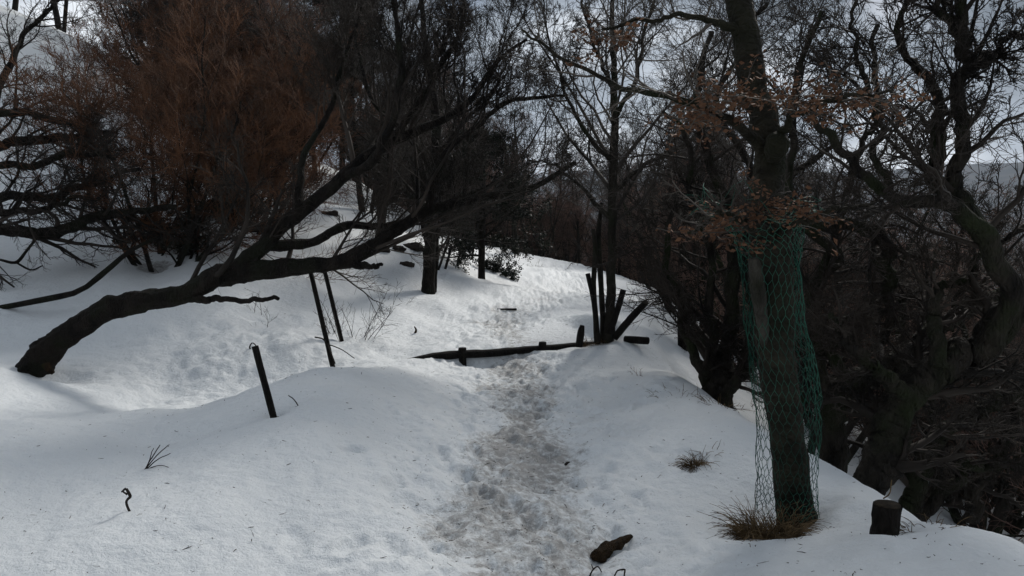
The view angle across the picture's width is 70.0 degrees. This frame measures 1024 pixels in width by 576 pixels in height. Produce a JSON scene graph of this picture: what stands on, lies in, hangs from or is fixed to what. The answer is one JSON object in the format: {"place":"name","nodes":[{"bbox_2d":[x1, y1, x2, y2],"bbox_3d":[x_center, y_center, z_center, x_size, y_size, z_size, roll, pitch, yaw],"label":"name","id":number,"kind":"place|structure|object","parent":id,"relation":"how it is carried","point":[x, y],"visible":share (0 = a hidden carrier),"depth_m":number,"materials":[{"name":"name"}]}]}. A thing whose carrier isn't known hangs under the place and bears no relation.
{"place":"outdoors","nodes":[
{"label":"outdoors","id":0,"kind":"place"},
{"bbox_2d":[0,5,1023,575],"bbox_3d":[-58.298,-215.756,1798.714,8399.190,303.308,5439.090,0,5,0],"label":"ground","id":1,"kind":"structure","parent":0,"point":[116,397],"depth_m":5.24,"materials":[{"name":"snow"}]},
{"bbox_2d":[41,362,54,374],"bbox_3d":[-4.796,0.830,7.565,0.130,0.131,0.080,0,5,0],"label":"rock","id":2,"kind":"object","parent":1,"relation":"on","point":[47,367],"visible":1,"depth_m":7.54,"materials":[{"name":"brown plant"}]},
{"bbox_2d":[52,1,67,32],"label":"tree","id":3,"kind":"object","parent":1,"relation":"on","point":[58,14],"visible":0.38,"depth_m":29.18,"materials":[{"name":"black plant"}]},
{"bbox_2d":[0,235,160,308],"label":"fallen branch","id":4,"kind":"object","parent":1,"relation":"on","point":[95,279],"visible":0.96,"depth_m":9.47,"materials":[{"name":"wood"}]},
{"bbox_2d":[0,0,229,291],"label":"spreading tree","id":5,"kind":"object","parent":1,"relation":"on","point":[57,231],"visible":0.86,"depth_m":10.46,"materials":[{"name":"black plant"}]},
{"bbox_2d":[0,233,40,263],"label":"hanging branch","id":6,"kind":"object","parent":5,"relation":"hanging from","point":[22,256],"visible":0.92,"depth_m":10.38,"materials":[{"name":"black plant"}]},
{"bbox_2d":[121,488,131,511],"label":"twig","id":7,"kind":"object","parent":1,"relation":"on","point":[128,493],"visible":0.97,"depth_m":3.75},
{"bbox_2d":[50,0,237,126],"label":"shrub","id":8,"kind":"object","parent":1,"relation":"on","point":[111,45],"visible":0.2,"depth_m":20.16,"materials":[{"name":"brown plant"}]},
{"bbox_2d":[146,445,170,468],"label":"twig","id":9,"kind":"object","parent":1,"relation":"on","point":[148,464],"visible":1,"depth_m":4.50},
{"bbox_2d":[111,200,219,255],"bbox_3d":[-5.701,-0.816,12.511,1.968,1.386,1.856,4,6,42],"label":"evergreen bush","id":10,"kind":"object","parent":1,"relation":"on","point":[180,237],"visible":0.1,"depth_m":12.24,"materials":[{"name":"green plant"}]},
{"bbox_2d":[7,0,334,166],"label":"shrub","id":11,"kind":"object","parent":1,"relation":"on","point":[121,28],"visible":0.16,"depth_m":16.18,"materials":[{"name":"brown plant"}]},
{"bbox_2d":[43,0,301,114],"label":"tree","id":12,"kind":"object","parent":1,"relation":"on","point":[124,11],"visible":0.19,"depth_m":21.39,"materials":[{"name":"brown plant"}]},
{"bbox_2d":[81,0,271,61],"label":"tree","id":13,"kind":"object","parent":1,"relation":"on","point":[126,19],"visible":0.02,"depth_m":26.64,"materials":[{"name":"brown plant"}]},
{"bbox_2d":[0,0,377,283],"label":"shrub","id":14,"kind":"object","parent":1,"relation":"on","point":[192,176],"visible":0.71,"depth_m":11.29,"materials":[{"name":"brown plant"}]},
{"bbox_2d":[159,175,267,220],"bbox_3d":[-5.764,-1.661,15.093,2.184,1.631,2.316,1,5,12],"label":"evergreen bush","id":15,"kind":"object","parent":1,"relation":"on","point":[207,200],"visible":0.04,"depth_m":14.35,"materials":[{"name":"black plant"}]},
{"bbox_2d":[104,0,384,234],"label":"shrub","id":16,"kind":"object","parent":1,"relation":"on","point":[214,60],"visible":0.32,"depth_m":13.48,"materials":[{"name":"brown plant"}]},
{"bbox_2d":[175,0,322,152],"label":"shrub","id":17,"kind":"object","parent":1,"relation":"on","point":[237,36],"visible":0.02,"depth_m":18.48,"materials":[{"name":"brown plant"}]},
{"bbox_2d":[146,0,363,164],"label":"tree","id":18,"kind":"object","parent":1,"relation":"on","point":[297,1],"visible":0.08,"depth_m":19.86,"materials":[{"name":"brown plant"}]},
{"bbox_2d":[252,345,276,417],"bbox_3d":[-1.835,0.785,5.483,0.213,0.717,0.052,0,5,0],"label":"fence post","id":19,"kind":"object","parent":1,"relation":"on","point":[264,382],"visible":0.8,"depth_m":5.46,"materials":[{"name":"brown wood"}]},
{"bbox_2d":[208,0,345,173],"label":"tree","id":20,"kind":"object","parent":1,"relation":"on","point":[251,31],"visible":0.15,"depth_m":17.52,"materials":[{"name":"brown plant"}]},
{"bbox_2d":[208,0,360,219],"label":"tree","id":21,"kind":"object","parent":1,"relation":"on","point":[294,45],"visible":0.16,"depth_m":13.61,"materials":[{"name":"brown plant"}]},
{"bbox_2d":[227,1,355,170],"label":"tree","id":22,"kind":"object","parent":1,"relation":"on","point":[325,124],"visible":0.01,"depth_m":27.22,"materials":[{"name":"brown plant"}]},
{"bbox_2d":[232,0,351,135],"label":"tree","id":23,"kind":"object","parent":1,"relation":"on","point":[277,18],"visible":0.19,"depth_m":16.45,"materials":[{"name":"brown plant"}]},
{"bbox_2d":[309,273,334,366],"bbox_3d":[-2.160,0.445,8.380,0.314,1.244,0.058,0,5,0],"label":"fence post","id":24,"kind":"object","parent":1,"relation":"on","point":[319,311],"visible":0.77,"depth_m":8.35,"materials":[{"name":"brown wood"}]},
{"bbox_2d":[15,0,640,377],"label":"leaning tree","id":25,"kind":"object","parent":1,"relation":"on","point":[53,346],"visible":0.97,"depth_m":8.16,"materials":[{"name":"black plant"}]},
{"bbox_2d":[323,272,343,341],"bbox_3d":[-2.259,0.296,9.310,0.293,1.080,0.058,0,5,0],"label":"fence post","id":26,"kind":"object","parent":1,"relation":"on","point":[329,290],"visible":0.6,"depth_m":9.28,"materials":[{"name":"brown wood"}]},
{"bbox_2d":[314,336,353,363],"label":"twig","id":27,"kind":"object","parent":1,"relation":"on","point":[327,344],"visible":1,"depth_m":8.37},
{"bbox_2d":[310,0,405,184],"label":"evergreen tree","id":28,"kind":"object","parent":1,"relation":"on","point":[327,11],"visible":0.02,"depth_m":23.93,"materials":[{"name":"black plant"}]},
{"bbox_2d":[313,282,406,341],"bbox_3d":[-2.093,0.426,9.628,1.147,1.110,1.234,-4,6,-40],"label":"bare bush","id":29,"kind":"object","parent":1,"relation":"on","point":[335,332],"visible":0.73,"depth_m":9.49,"materials":[{"name":"plant"}]},
{"bbox_2d":[296,0,441,194],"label":"tree","id":30,"kind":"object","parent":1,"relation":"on","point":[359,141],"visible":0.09,"depth_m":19.23,"materials":[{"name":"brown plant"}]},
{"bbox_2d":[298,0,444,181],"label":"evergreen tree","id":31,"kind":"object","parent":1,"relation":"on","point":[318,1],"visible":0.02,"depth_m":20.09,"materials":[{"name":"black plant"}]},
{"bbox_2d":[300,0,453,212],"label":"tree","id":32,"kind":"object","parent":1,"relation":"on","point":[355,144],"visible":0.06,"depth_m":17.69,"materials":[{"name":"brown plant"}]},
{"bbox_2d":[327,76,451,209],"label":"tree","id":33,"kind":"object","parent":1,"relation":"on","point":[394,163],"visible":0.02,"depth_m":26.48,"materials":[{"name":"black plant"}]},
{"bbox_2d":[315,0,468,232],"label":"tree","id":34,"kind":"object","parent":1,"relation":"on","point":[367,138],"visible":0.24,"depth_m":15.50,"materials":[{"name":"black plant"}]},
{"bbox_2d":[403,242,423,251],"bbox_3d":[-2.237,-0.904,16.446,0.570,0.270,0.379,0,5,0],"label":"rock","id":35,"kind":"object","parent":1,"relation":"on","point":[417,246],"visible":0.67,"depth_m":16.33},
{"bbox_2d":[328,0,520,294],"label":"tree","id":36,"kind":"object","parent":1,"relation":"on","point":[429,281],"visible":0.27,"depth_m":13.86,"materials":[{"name":"black plant"}]},
{"bbox_2d":[360,0,496,235],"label":"tree","id":37,"kind":"object","parent":1,"relation":"on","point":[413,181],"visible":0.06,"depth_m":18.76,"materials":[{"name":"black plant"}]},
{"bbox_2d":[384,121,486,235],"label":"tree","id":38,"kind":"object","parent":1,"relation":"on","point":[422,192],"visible":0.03,"depth_m":20.94,"materials":[{"name":"black plant"}]},
{"bbox_2d":[413,37,475,154],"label":"tree","id":39,"kind":"object","parent":1,"relation":"on","point":[446,99],"visible":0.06,"depth_m":23.16,"materials":[{"name":"grey plant"}]},
{"bbox_2d":[458,347,466,365],"bbox_3d":[-0.611,0.858,9.012,0.102,0.245,0.102,0,5,0],"label":"wooden peg","id":40,"kind":"object","parent":1,"relation":"on","point":[462,359],"visible":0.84,"depth_m":8.97,"materials":[{"name":"brown wood"}]},
{"bbox_2d":[440,22,489,235],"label":"tree","id":41,"kind":"object","parent":1,"relation":"on","point":[457,232],"visible":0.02,"depth_m":29.10,"materials":[{"name":"black plant"}]},
{"bbox_2d":[452,108,504,242],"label":"tree","id":42,"kind":"object","parent":1,"relation":"on","point":[486,180],"depth_m":25.12,"materials":[{"name":"grey plant"}]},
{"bbox_2d":[452,95,511,244],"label":"tree","id":43,"kind":"object","parent":1,"relation":"on","point":[487,178],"visible":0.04,"depth_m":25.36,"materials":[{"name":"grey plant"}]},
{"bbox_2d":[414,127,562,278],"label":"evergreen tree","id":44,"kind":"object","parent":1,"relation":"on","point":[522,212],"visible":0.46,"depth_m":17.40,"materials":[{"name":"black plant"}]},
{"bbox_2d":[475,253,521,281],"bbox_3d":[-0.295,-0.453,19.208,1.331,0.938,1.256,4,6,42],"label":"evergreen bush","id":45,"kind":"object","parent":1,"relation":"on","point":[508,272],"visible":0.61,"depth_m":19.05,"materials":[{"name":"green plant"}]},
{"bbox_2d":[408,342,593,359],"bbox_3d":[0.165,0.828,9.316,3.419,0.199,0.111,-2,5,-21],"label":"log step","id":46,"kind":"object","parent":1,"relation":"on","point":[457,354],"visible":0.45,"depth_m":9.11,"materials":[{"name":"brown wood"}]},
{"bbox_2d":[469,160,534,247],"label":"tree","id":47,"kind":"object","parent":1,"relation":"on","point":[496,223],"visible":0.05,"depth_m":31.69,"materials":[{"name":"brown plant"}]},
{"bbox_2d":[474,177,538,247],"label":"tree","id":48,"kind":"object","parent":1,"relation":"on","point":[507,227],"visible":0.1,"depth_m":31.68,"materials":[{"name":"brown plant"}]},
{"bbox_2d":[14,304,1015,575],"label":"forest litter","id":49,"kind":"object","parent":1,"relation":"on","point":[476,460],"visible":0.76,"depth_m":4.44,"materials":[{"name":"brown plant"}]},
{"bbox_2d":[485,85,566,253],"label":"tree","id":50,"kind":"object","parent":1,"relation":"on","point":[514,233],"visible":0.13,"depth_m":25.84,"materials":[{"name":"grey plant"}]},
{"bbox_2d":[507,169,581,258],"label":"tree","id":51,"kind":"object","parent":1,"relation":"on","point":[554,224],"visible":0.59,"depth_m":31.48,"materials":[{"name":"brown plant"}]},
{"bbox_2d":[505,182,588,258],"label":"tree","id":52,"kind":"object","parent":1,"relation":"on","point":[546,227],"visible":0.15,"depth_m":33.52,"materials":[{"name":"brown plant"}]},
{"bbox_2d":[532,184,584,261],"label":"tree","id":53,"kind":"object","parent":1,"relation":"on","point":[563,239],"visible":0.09,"depth_m":36.17,"materials":[{"name":"brown plant"}]},
{"bbox_2d":[524,202,592,262],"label":"tree","id":54,"kind":"object","parent":1,"relation":"on","point":[556,240],"visible":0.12,"depth_m":36.23,"materials":[{"name":"brown plant"}]},
{"bbox_2d":[533,158,588,229],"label":"tree","id":55,"kind":"object","parent":1,"relation":"on","point":[563,195],"visible":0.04,"depth_m":37.20,"materials":[{"name":"grey plant"}]},
{"bbox_2d":[526,193,596,261],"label":"tree","id":56,"kind":"object","parent":1,"relation":"on","point":[564,248],"visible":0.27,"depth_m":33.86,"materials":[{"name":"brown plant"}]},
{"bbox_2d":[519,189,604,262],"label":"tree","id":57,"kind":"object","parent":1,"relation":"on","point":[585,236],"visible":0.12,"depth_m":36.42,"materials":[{"name":"brown plant"}]},
{"bbox_2d":[546,152,596,263],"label":"tree","id":58,"kind":"object","parent":1,"relation":"on","point":[577,220],"visible":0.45,"depth_m":32.71,"materials":[{"name":"brown plant"}]},
{"bbox_2d":[576,325,584,346],"bbox_3d":[0.858,0.604,9.208,0.109,0.281,0.095,0,5,0],"label":"wooden stake","id":59,"kind":"object","parent":1,"relation":"on","point":[580,336],"visible":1,"depth_m":9.17,"materials":[{"name":"brown wood"}]},
{"bbox_2d":[531,56,646,262],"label":"tree","id":60,"kind":"object","parent":1,"relation":"on","point":[576,257],"visible":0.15,"depth_m":35.29,"materials":[{"name":"black plant"}]},
{"bbox_2d":[585,273,597,319],"bbox_3d":[1.029,0.113,9.414,0.177,0.613,0.068,-1,5,-10],"label":"leaning post","id":61,"kind":"object","parent":1,"relation":"on","point":[593,300],"visible":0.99,"depth_m":9.40,"materials":[{"name":"brown wood"}]},
{"bbox_2d":[591,229,600,344],"bbox_3d":[1.074,0.000,9.533,0.119,1.538,0.203,-3,5,-31],"label":"post","id":62,"kind":"object","parent":1,"relation":"on","point":[596,330],"visible":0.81,"depth_m":9.50,"materials":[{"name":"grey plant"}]},
{"bbox_2d":[560,197,635,274],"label":"tree","id":63,"kind":"object","parent":1,"relation":"on","point":[586,228],"visible":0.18,"depth_m":33.47,"materials":[{"name":"brown plant"}]},
{"bbox_2d":[596,202,605,341],"bbox_3d":[1.171,-0.172,9.622,0.133,1.902,0.168,-3,5,-30],"label":"post","id":64,"kind":"object","parent":1,"relation":"on","point":[600,279],"visible":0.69,"depth_m":9.58,"materials":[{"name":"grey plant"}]},
{"bbox_2d":[475,0,735,343],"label":"slender tree","id":65,"kind":"object","parent":1,"relation":"on","point":[611,216],"visible":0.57,"depth_m":9.36,"materials":[{"name":"grey plant"}]},
{"bbox_2d":[570,133,644,274],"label":"tree","id":66,"kind":"object","parent":1,"relation":"on","point":[598,193],"visible":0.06,"depth_m":34.02,"materials":[{"name":"brown plant"}]},
{"bbox_2d":[590,534,632,562],"bbox_3d":[0.524,1.369,3.855,0.090,0.091,0.326,5,6,44],"label":"rotten wood","id":67,"kind":"object","parent":1,"relation":"on","point":[603,552],"visible":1,"depth_m":3.80,"materials":[{"name":"brown plant"}]},
{"bbox_2d":[573,131,650,279],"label":"tree","id":68,"kind":"object","parent":1,"relation":"on","point":[592,190],"visible":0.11,"depth_m":29.83,"materials":[{"name":"brown plant"}]},
{"bbox_2d":[581,132,647,274],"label":"tree","id":69,"kind":"object","parent":1,"relation":"on","point":[619,261],"visible":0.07,"depth_m":32.04,"materials":[{"name":"brown plant"}]},
{"bbox_2d":[607,289,625,333],"bbox_3d":[1.352,0.307,9.486,0.252,0.595,0.085,0,5,0],"label":"leaning post","id":70,"kind":"object","parent":1,"relation":"on","point":[614,320],"visible":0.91,"depth_m":9.46,"materials":[{"name":"brown wood"}]},
{"bbox_2d":[589,176,659,284],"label":"tree","id":71,"kind":"object","parent":1,"relation":"on","point":[593,219],"visible":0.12,"depth_m":28.79,"materials":[{"name":"brown plant"}]},
{"bbox_2d":[612,301,647,339],"bbox_3d":[1.547,0.417,9.551,0.535,0.516,0.098,-2,5,-22],"label":"leaning post","id":72,"kind":"object","parent":1,"relation":"on","point":[623,327],"visible":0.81,"depth_m":9.50,"materials":[{"name":"brown wood"}]},
{"bbox_2d":[623,336,649,343],"bbox_3d":[1.593,0.665,9.363,0.331,0.103,0.099,3,6,36],"label":"cut log","id":73,"kind":"object","parent":1,"relation":"on","point":[637,340],"visible":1,"depth_m":9.32,"materials":[{"name":"brown wood"}]},
{"bbox_2d":[617,183,672,290],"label":"crooked tree","id":74,"kind":"object","parent":1,"relation":"on","point":[629,240],"visible":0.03,"depth_m":23.36,"materials":[{"name":"brown plant"}]},
{"bbox_2d":[315,144,995,287],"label":"woods","id":75,"kind":"object","parent":1,"relation":"on","point":[330,160],"depth_m":59.33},
{"bbox_2d":[568,97,747,312],"bbox_3d":[3.263,-1.666,16.018,4.474,5.080,2.631,1,5,9],"label":"tree","id":76,"kind":"object","parent":1,"relation":"on","point":[619,176],"visible":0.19,"depth_m":15.79,"materials":[{"name":"brown plant"}]},
{"bbox_2d":[618,148,738,309],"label":"crooked tree","id":77,"kind":"object","parent":1,"relation":"on","point":[685,273],"visible":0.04,"depth_m":17.29,"materials":[{"name":"brown plant"}]},
{"bbox_2d":[620,176,743,340],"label":"crooked tree","id":78,"kind":"object","parent":1,"relation":"on","point":[630,274],"visible":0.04,"depth_m":17.44,"materials":[{"name":"brown plant"}]},
{"bbox_2d":[581,14,783,275],"bbox_3d":[4.412,-2.945,18.442,4.749,7.798,3.965,-3,5,-31],"label":"tree","id":79,"kind":"object","parent":1,"relation":"on","point":[677,54],"visible":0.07,"depth_m":18.45,"materials":[{"name":"brown plant"}]},
{"bbox_2d":[672,445,719,473],"bbox_3d":[1.214,1.112,4.811,0.346,0.173,0.334,-3,6,-34],"label":"grass tuft","id":80,"kind":"object","parent":1,"relation":"on","point":[690,464],"visible":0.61,"depth_m":4.78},
{"bbox_2d":[572,0,835,351],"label":"tree","id":81,"kind":"object","parent":1,"relation":"on","point":[681,344],"visible":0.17,"depth_m":11.54,"materials":[{"name":"black plant"}]},
{"bbox_2d":[493,0,935,530],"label":"beech tree","id":82,"kind":"object","parent":1,"relation":"on","point":[766,137],"visible":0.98,"depth_m":3.97,"materials":[{"name":"brown plant"}]},
{"bbox_2d":[689,180,822,523],"bbox_3d":[1.354,0.362,4.032,0.765,1.858,0.797,0,5,0],"label":"wire netting","id":83,"kind":"object","parent":82,"relation":"attached to","point":[807,359],"visible":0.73,"depth_m":4.00,"materials":[{"name":"metal"}]},
{"bbox_2d":[628,85,814,344],"bbox_3d":[3.512,-0.966,13.390,2.859,4.868,4.265,5,6,44],"label":"crooked tree","id":84,"kind":"object","parent":1,"relation":"on","point":[702,278],"visible":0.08,"depth_m":13.04,"materials":[{"name":"brown plant"}]},
{"bbox_2d":[543,0,912,411],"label":"gnarled tree","id":85,"kind":"object","parent":1,"relation":"on","point":[721,378],"visible":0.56,"depth_m":7.55,"materials":[{"name":"black plant"}]},
{"bbox_2d":[622,0,839,354],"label":"tree","id":86,"kind":"object","parent":1,"relation":"on","point":[739,332],"visible":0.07,"depth_m":13.20,"materials":[{"name":"brown plant"}]},
{"bbox_2d":[698,490,831,541],"bbox_3d":[1.385,1.257,3.919,0.747,0.284,0.664,0,5,0],"label":"grass tuft","id":87,"kind":"object","parent":1,"relation":"on","point":[746,530],"visible":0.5,"depth_m":3.90,"materials":[{"name":"plant"}]},
{"bbox_2d":[740,145,836,352],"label":"tree","id":88,"kind":"object","parent":1,"relation":"on","point":[807,200],"visible":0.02,"depth_m":16.00,"materials":[{"name":"brown plant"}]},
{"bbox_2d":[697,137,885,339],"bbox_3d":[5.673,-0.780,15.996,4.737,5.378,2.786,-1,5,-13],"label":"tree","id":89,"kind":"object","parent":1,"relation":"on","point":[802,185],"visible":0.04,"depth_m":15.92,"materials":[{"name":"brown plant"}]},
{"bbox_2d":[655,129,928,355],"bbox_3d":[5.396,-0.412,14.915,4.710,5.611,5.312,-2,5,-23],"label":"crooked tree","id":90,"kind":"object","parent":1,"relation":"on","point":[793,242],"visible":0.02,"depth_m":13.94,"materials":[{"name":"brown plant"}]},
{"bbox_2d":[665,154,929,435],"bbox_3d":[4.081,0.499,10.214,5.233,4.794,2.726,-4,6,-40],"label":"crooked tree","id":91,"kind":"object","parent":1,"relation":"on","point":[850,427],"visible":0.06,"depth_m":10.54,"materials":[{"name":"brown plant"}]},
{"bbox_2d":[657,87,1019,463],"bbox_3d":[4.114,0.170,10.115,4.738,5.409,3.177,0,5,-5],"label":"crooked tree","id":92,"kind":"object","parent":1,"relation":"on","point":[854,448],"visible":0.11,"depth_m":9.66,"materials":[{"name":"black plant"}]},
{"bbox_2d":[688,0,1023,495],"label":"gnarled tree","id":93,"kind":"object","parent":1,"relation":"on","point":[888,448],"visible":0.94,"depth_m":5.58,"materials":[{"name":"black plant"}]},
{"bbox_2d":[690,0,1023,472],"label":"gnarled tree","id":94,"kind":"object","parent":1,"relation":"on","point":[835,451],"visible":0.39,"depth_m":6.49,"materials":[{"name":"black plant"}]},
{"bbox_2d":[790,141,955,423],"bbox_3d":[5.242,0.444,11.489,2.786,5.378,4.737,1,5,15],"label":"tree","id":95,"kind":"object","parent":1,"relation":"on","point":[848,237],"visible":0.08,"depth_m":10.58,"materials":[{"name":"brown plant"}]},
{"bbox_2d":[869,499,902,535],"bbox_3d":[1.739,1.140,3.402,0.136,0.277,0.137,0,5,0],"label":"tree stump","id":96,"kind":"object","parent":1,"relation":"on","point":[886,517],"visible":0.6,"depth_m":3.36,"materials":[{"name":"wood"}]},
{"bbox_2d":[795,210,1019,499],"bbox_3d":[6.954,1.190,12.273,5.119,5.481,3.438,3,5,31],"label":"thicket bush","id":97,"kind":"object","parent":1,"relation":"on","point":[858,428],"visible":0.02,"depth_m":11.97,"materials":[{"name":"brown plant"}]},
{"bbox_2d":[803,240,1023,523],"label":"gnarled tree","id":98,"kind":"object","parent":1,"relation":"on","point":[920,495],"visible":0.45,"depth_m":7.00,"materials":[{"name":"brown plant"}]},
{"bbox_2d":[804,210,1023,475],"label":"thicket bush","id":99,"kind":"object","parent":1,"relation":"on","point":[937,273],"visible":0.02,"depth_m":14.22,"materials":[{"name":"brown plant"}]},
{"bbox_2d":[809,185,1023,473],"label":"tree","id":100,"kind":"object","parent":1,"relation":"on","point":[1002,232],"visible":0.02,"depth_m":12.12,"materials":[{"name":"brown plant"}]},
{"bbox_2d":[810,133,1023,430],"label":"crooked tree","id":101,"kind":"object","parent":1,"relation":"on","point":[973,196],"visible":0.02,"depth_m":10.80,"materials":[{"name":"brown plant"}]},
{"bbox_2d":[899,511,967,533],"bbox_3d":[1.943,1.104,3.415,0.382,0.090,0.301,0,5,0],"label":"grass tuft","id":102,"kind":"object","parent":1,"relation":"on","point":[902,526],"visible":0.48,"depth_m":3.46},
{"bbox_2d":[844,223,1023,521],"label":"thicket bush","id":103,"kind":"object","parent":1,"relation":"on","point":[994,500],"visible":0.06,"depth_m":11.25,"materials":[{"name":"brown plant"}]},
{"bbox_2d":[848,209,1023,537],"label":"thicket bush","id":104,"kind":"object","parent":1,"relation":"on","point":[1019,523],"visible":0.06,"depth_m":11.48,"materials":[{"name":"brown plant"}]},
{"bbox_2d":[861,256,1023,533],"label":"crooked tree","id":105,"kind":"object","parent":1,"relation":"on","point":[1001,504],"visible":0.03,"depth_m":10.24,"materials":[{"name":"black plant"}]},
{"bbox_2d":[881,276,1023,489],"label":"thicket bush","id":106,"kind":"object","parent":1,"relation":"on","point":[971,401],"depth_m":12.40,"materials":[{"name":"brown plant"}]},
{"bbox_2d":[919,329,1023,540],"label":"crooked tree","id":107,"kind":"object","parent":1,"relation":"on","point":[1022,453],"visible":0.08,"depth_m":9.09,"materials":[{"name":"brown plant"}]},
{"bbox_2d":[0,0,1023,176],"label":"sky","id":108,"kind":"structure","parent":0,"point":[647,69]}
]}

